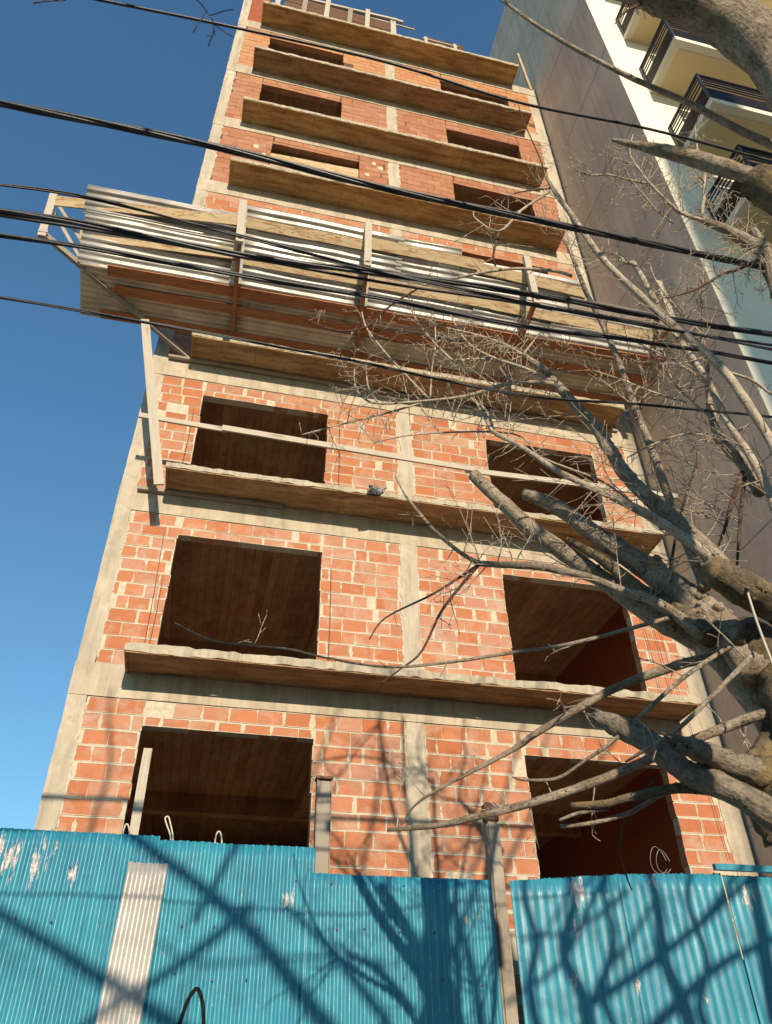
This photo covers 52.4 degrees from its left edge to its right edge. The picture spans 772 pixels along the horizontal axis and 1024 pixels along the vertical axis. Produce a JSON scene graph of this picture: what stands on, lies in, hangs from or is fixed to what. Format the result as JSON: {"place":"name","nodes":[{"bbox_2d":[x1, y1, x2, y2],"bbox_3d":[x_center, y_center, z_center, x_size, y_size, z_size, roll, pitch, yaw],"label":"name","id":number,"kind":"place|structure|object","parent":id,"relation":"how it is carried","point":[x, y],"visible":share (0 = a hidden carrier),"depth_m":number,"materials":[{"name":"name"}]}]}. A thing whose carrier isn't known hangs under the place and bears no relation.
{"place":"outdoors","nodes":[
{"label":"outdoors","id":0,"kind":"place"},
{"bbox_2d":[0,0,506,829],"label":"sky","id":1,"kind":"structure","parent":0,"point":[73,384],"materials":[{"name":"blue"}]},
{"bbox_2d":[0,100,764,270],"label":"overhead cable","id":2,"kind":"object","parent":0,"point":[133,129],"visible":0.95,"depth_m":5.46,"materials":[{"name":"black rubber"}]},
{"bbox_2d":[0,208,771,336],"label":"overhead cable","id":3,"kind":"object","parent":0,"point":[204,248],"visible":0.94,"depth_m":4.98,"materials":[{"name":"black rubber"}]},
{"bbox_2d":[0,233,771,364],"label":"overhead cable","id":4,"kind":"object","parent":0,"point":[297,285],"visible":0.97,"depth_m":4.69,"materials":[{"name":"black rubber"}]},
{"bbox_2d":[0,183,771,350],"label":"overhead cable","id":5,"kind":"object","parent":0,"point":[77,195],"visible":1,"depth_m":4.87,"materials":[{"name":"black rubber"}]},
{"bbox_2d":[0,296,771,417],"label":"overhead cable","id":6,"kind":"object","parent":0,"point":[338,357],"visible":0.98,"depth_m":4.33,"materials":[{"name":"black rubber"}]},
{"bbox_2d":[0,215,771,346],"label":"overhead cable","id":7,"kind":"object","parent":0,"point":[332,273],"visible":0.61,"depth_m":5.09,"materials":[{"name":"black rubber"}]},
{"bbox_2d":[34,0,759,1023],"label":"unfinished building","id":8,"kind":"structure","parent":0,"point":[330,558],"depth_m":12.30,"materials":[{"name":"brick"}]},
{"bbox_2d":[141,319,163,485],"bbox_3d":[-3.449,-1.708,11.537,0.867,3.253,0.054,11,-40,-15],"label":"timber brace","id":9,"kind":"object","parent":8,"relation":"attached to","point":[158,479],"visible":0.99,"depth_m":11.39,"materials":[{"name":"beige wood"}]},
{"bbox_2d":[137,486,282,508],"bbox_3d":[-2.543,-0.208,11.429,2.080,0.060,0.073,8,-39,-11],"label":"timber ledge","id":10,"kind":"object","parent":8,"relation":"attached to","point":[209,497],"visible":1,"depth_m":11.40,"materials":[{"name":"wood"}]},
{"bbox_2d":[270,153,358,177],"bbox_3d":[-1.591,-7.857,17.958,2.146,0.683,0.025,8,-39,-11],"label":"board","id":11,"kind":"object","parent":8,"relation":"attached to","point":[352,172],"visible":0.41,"depth_m":18.06,"materials":[{"name":"yellow wood"}]},
{"bbox_2d":[275,0,414,33],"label":"roof formwork","id":12,"kind":"object","parent":8,"relation":"on","point":[327,8],"visible":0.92,"depth_m":22.23,"materials":[{"name":"brown wood"}]},
{"bbox_2d":[37,184,674,408],"bbox_3d":[0.107,-3.409,13.415,11.407,1.734,2.152,8,-39,-11],"label":"debris tray","id":13,"kind":"object","parent":8,"relation":"attached to","point":[264,312],"visible":0.63,"depth_m":12.93,"materials":[{"name":"brown wood"}]},
{"bbox_2d":[367,484,386,493],"bbox_3d":[-0.133,-0.329,11.492,0.338,0.193,0.146,20,-43,-25],"label":"plastic bag","id":14,"kind":"object","parent":8,"relation":"attached to","point":[372,489],"visible":1,"depth_m":11.44,"materials":[{"name":"grey plastic"}]},
{"bbox_2d":[168,354,617,432],"bbox_3d":[0.338,-2.032,13.729,8.080,0.073,0.072,8,-39,-11],"label":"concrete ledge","id":15,"kind":"object","parent":8,"relation":"attached to","point":[260,371],"visible":0.73,"depth_m":13.47,"materials":[{"name":"brown wood"}]},
{"bbox_2d":[222,425,679,498],"bbox_3d":[1.194,-0.697,12.123,7.372,0.184,0.068,8,-39,-11],"label":"guard board","id":16,"kind":"object","parent":8,"relation":"attached to","point":[469,469],"visible":0.78,"depth_m":11.90,"materials":[{"name":"beige wood"}]},
{"bbox_2d":[138,412,226,432],"bbox_3d":[-2.935,-1.296,11.380,1.266,0.122,0.032,8,-39,-11],"label":"guard board","id":17,"kind":"object","parent":16,"relation":"attached to","point":[185,422],"visible":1,"depth_m":11.37,"materials":[{"name":"beige wood"}]},
{"bbox_2d":[516,53,531,89],"bbox_3d":[4.146,-13.222,23.566,0.086,1.622,0.511,-24,-44,27],"label":"timber stake","id":18,"kind":"object","parent":8,"relation":"on","point":[524,71],"visible":1,"depth_m":23.54,"materials":[{"name":"yellow wood"}]},
{"bbox_2d":[94,0,771,162],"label":"overhead cable","id":19,"kind":"object","parent":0,"point":[416,71],"visible":1,"depth_m":4.43,"materials":[{"name":"black rubber"}]},
{"bbox_2d":[423,36,463,50],"bbox_3d":[1.643,-13.338,22.724,1.300,0.814,0.460,8,-39,-11],"label":"shuttering box","id":20,"kind":"object","parent":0,"point":[444,43],"visible":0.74,"depth_m":22.64,"materials":[{"name":"beige wood"}]},
{"bbox_2d":[513,961,522,1006],"bbox_3d":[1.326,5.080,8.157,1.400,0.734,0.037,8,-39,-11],"label":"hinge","id":21,"kind":"object","parent":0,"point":[518,997],"depth_m":8.18,"materials":[{"name":"black metal"}]},
{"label":"ground","id":22,"kind":"structure","parent":0,"visible":0},
{"bbox_2d":[33,0,771,215],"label":"street tree","id":23,"kind":"object","parent":22,"relation":"on","point":[738,33],"visible":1,"depth_m":4.09,"materials":[{"name":"brown plant"}]},
{"bbox_2d":[489,0,771,877],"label":"apartment building","id":24,"kind":"structure","parent":22,"relation":"on","point":[678,59],"depth_m":15.30,"materials":[{"name":"beige paint"}]},
{"bbox_2d":[717,185,729,197],"bbox_3d":[7.586,-5.443,14.998,2.560,2.120,0.060,8,-39,-11],"label":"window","id":25,"kind":"structure","parent":24,"relation":"in","point":[727,188],"depth_m":15.39,"materials":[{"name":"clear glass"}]},
{"bbox_2d":[761,270,767,284],"bbox_3d":[7.625,-3.240,13.271,2.560,2.120,0.060,8,-39,-11],"label":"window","id":26,"kind":"structure","parent":24,"relation":"in","point":[763,272],"depth_m":13.62,"materials":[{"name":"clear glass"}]},
{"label":"pavement","id":27,"kind":"structure","parent":0,"visible":0},
{"bbox_2d":[130,748,152,834],"bbox_3d":[-2.319,4.175,6.407,0.128,4.601,0.048,8,-39,-11],"label":"standing board","id":28,"kind":"object","parent":27,"relation":"on","point":[140,793],"visible":0.35,"depth_m":7.54,"materials":[{"name":"beige wood"}]},
{"bbox_2d":[0,827,502,1023],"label":"sheet metal fence","id":29,"kind":"object","parent":27,"relation":"on","point":[103,928],"visible":1,"depth_m":6.75,"materials":[{"name":"metal"}]},
{"bbox_2d":[122,823,129,833],"bbox_3d":[-2.338,2.902,7.081,0.083,0.180,0.014,8,-39,-11],"label":"rope loop","id":30,"kind":"object","parent":29,"relation":"attached to","point":[127,824],"visible":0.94,"depth_m":7.10,"materials":[{"name":"fabric"}]},
{"bbox_2d":[164,816,173,839],"bbox_3d":[-1.979,2.923,7.171,0.129,0.286,0.014,8,-39,-11],"label":"rope loop","id":31,"kind":"object","parent":29,"relation":"attached to","point":[172,838],"visible":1,"depth_m":7.19,"materials":[{"name":"fabric"}]},
{"bbox_2d":[214,831,222,843],"bbox_3d":[-1.540,3.020,7.226,0.079,0.167,0.014,8,-39,-11],"label":"rope loop","id":32,"kind":"object","parent":29,"relation":"attached to","point":[217,832],"visible":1,"depth_m":7.24,"materials":[{"name":"fabric"}]},
{"bbox_2d":[313,775,333,873],"bbox_3d":[-0.594,4.411,6.573,0.170,4.385,0.130,8,-39,-11],"label":"timber post","id":33,"kind":"object","parent":27,"relation":"on","point":[322,823],"visible":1,"depth_m":7.62,"materials":[{"name":"grey wood"}]},
{"bbox_2d":[175,100,771,890],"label":"pruned street tree","id":34,"kind":"object","parent":27,"relation":"on","point":[723,642],"visible":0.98,"depth_m":4.57,"materials":[{"name":"brown plant"}]},
{"bbox_2d":[747,591,771,664],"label":"clothes cord","id":35,"kind":"object","parent":34,"relation":"hanging from","point":[759,628],"visible":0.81,"depth_m":3.68,"materials":[{"name":"fabric"}]},
{"bbox_2d":[481,802,518,1023],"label":"concrete post","id":36,"kind":"object","parent":27,"relation":"on","point":[494,859],"visible":0.88,"depth_m":7.42,"materials":[{"name":"concrete"}]},
{"bbox_2d":[510,846,771,1023],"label":"sheet metal fence","id":37,"kind":"object","parent":27,"relation":"on","point":[659,948],"visible":1,"depth_m":7.46,"materials":[{"name":"blue metal"}]}
]}

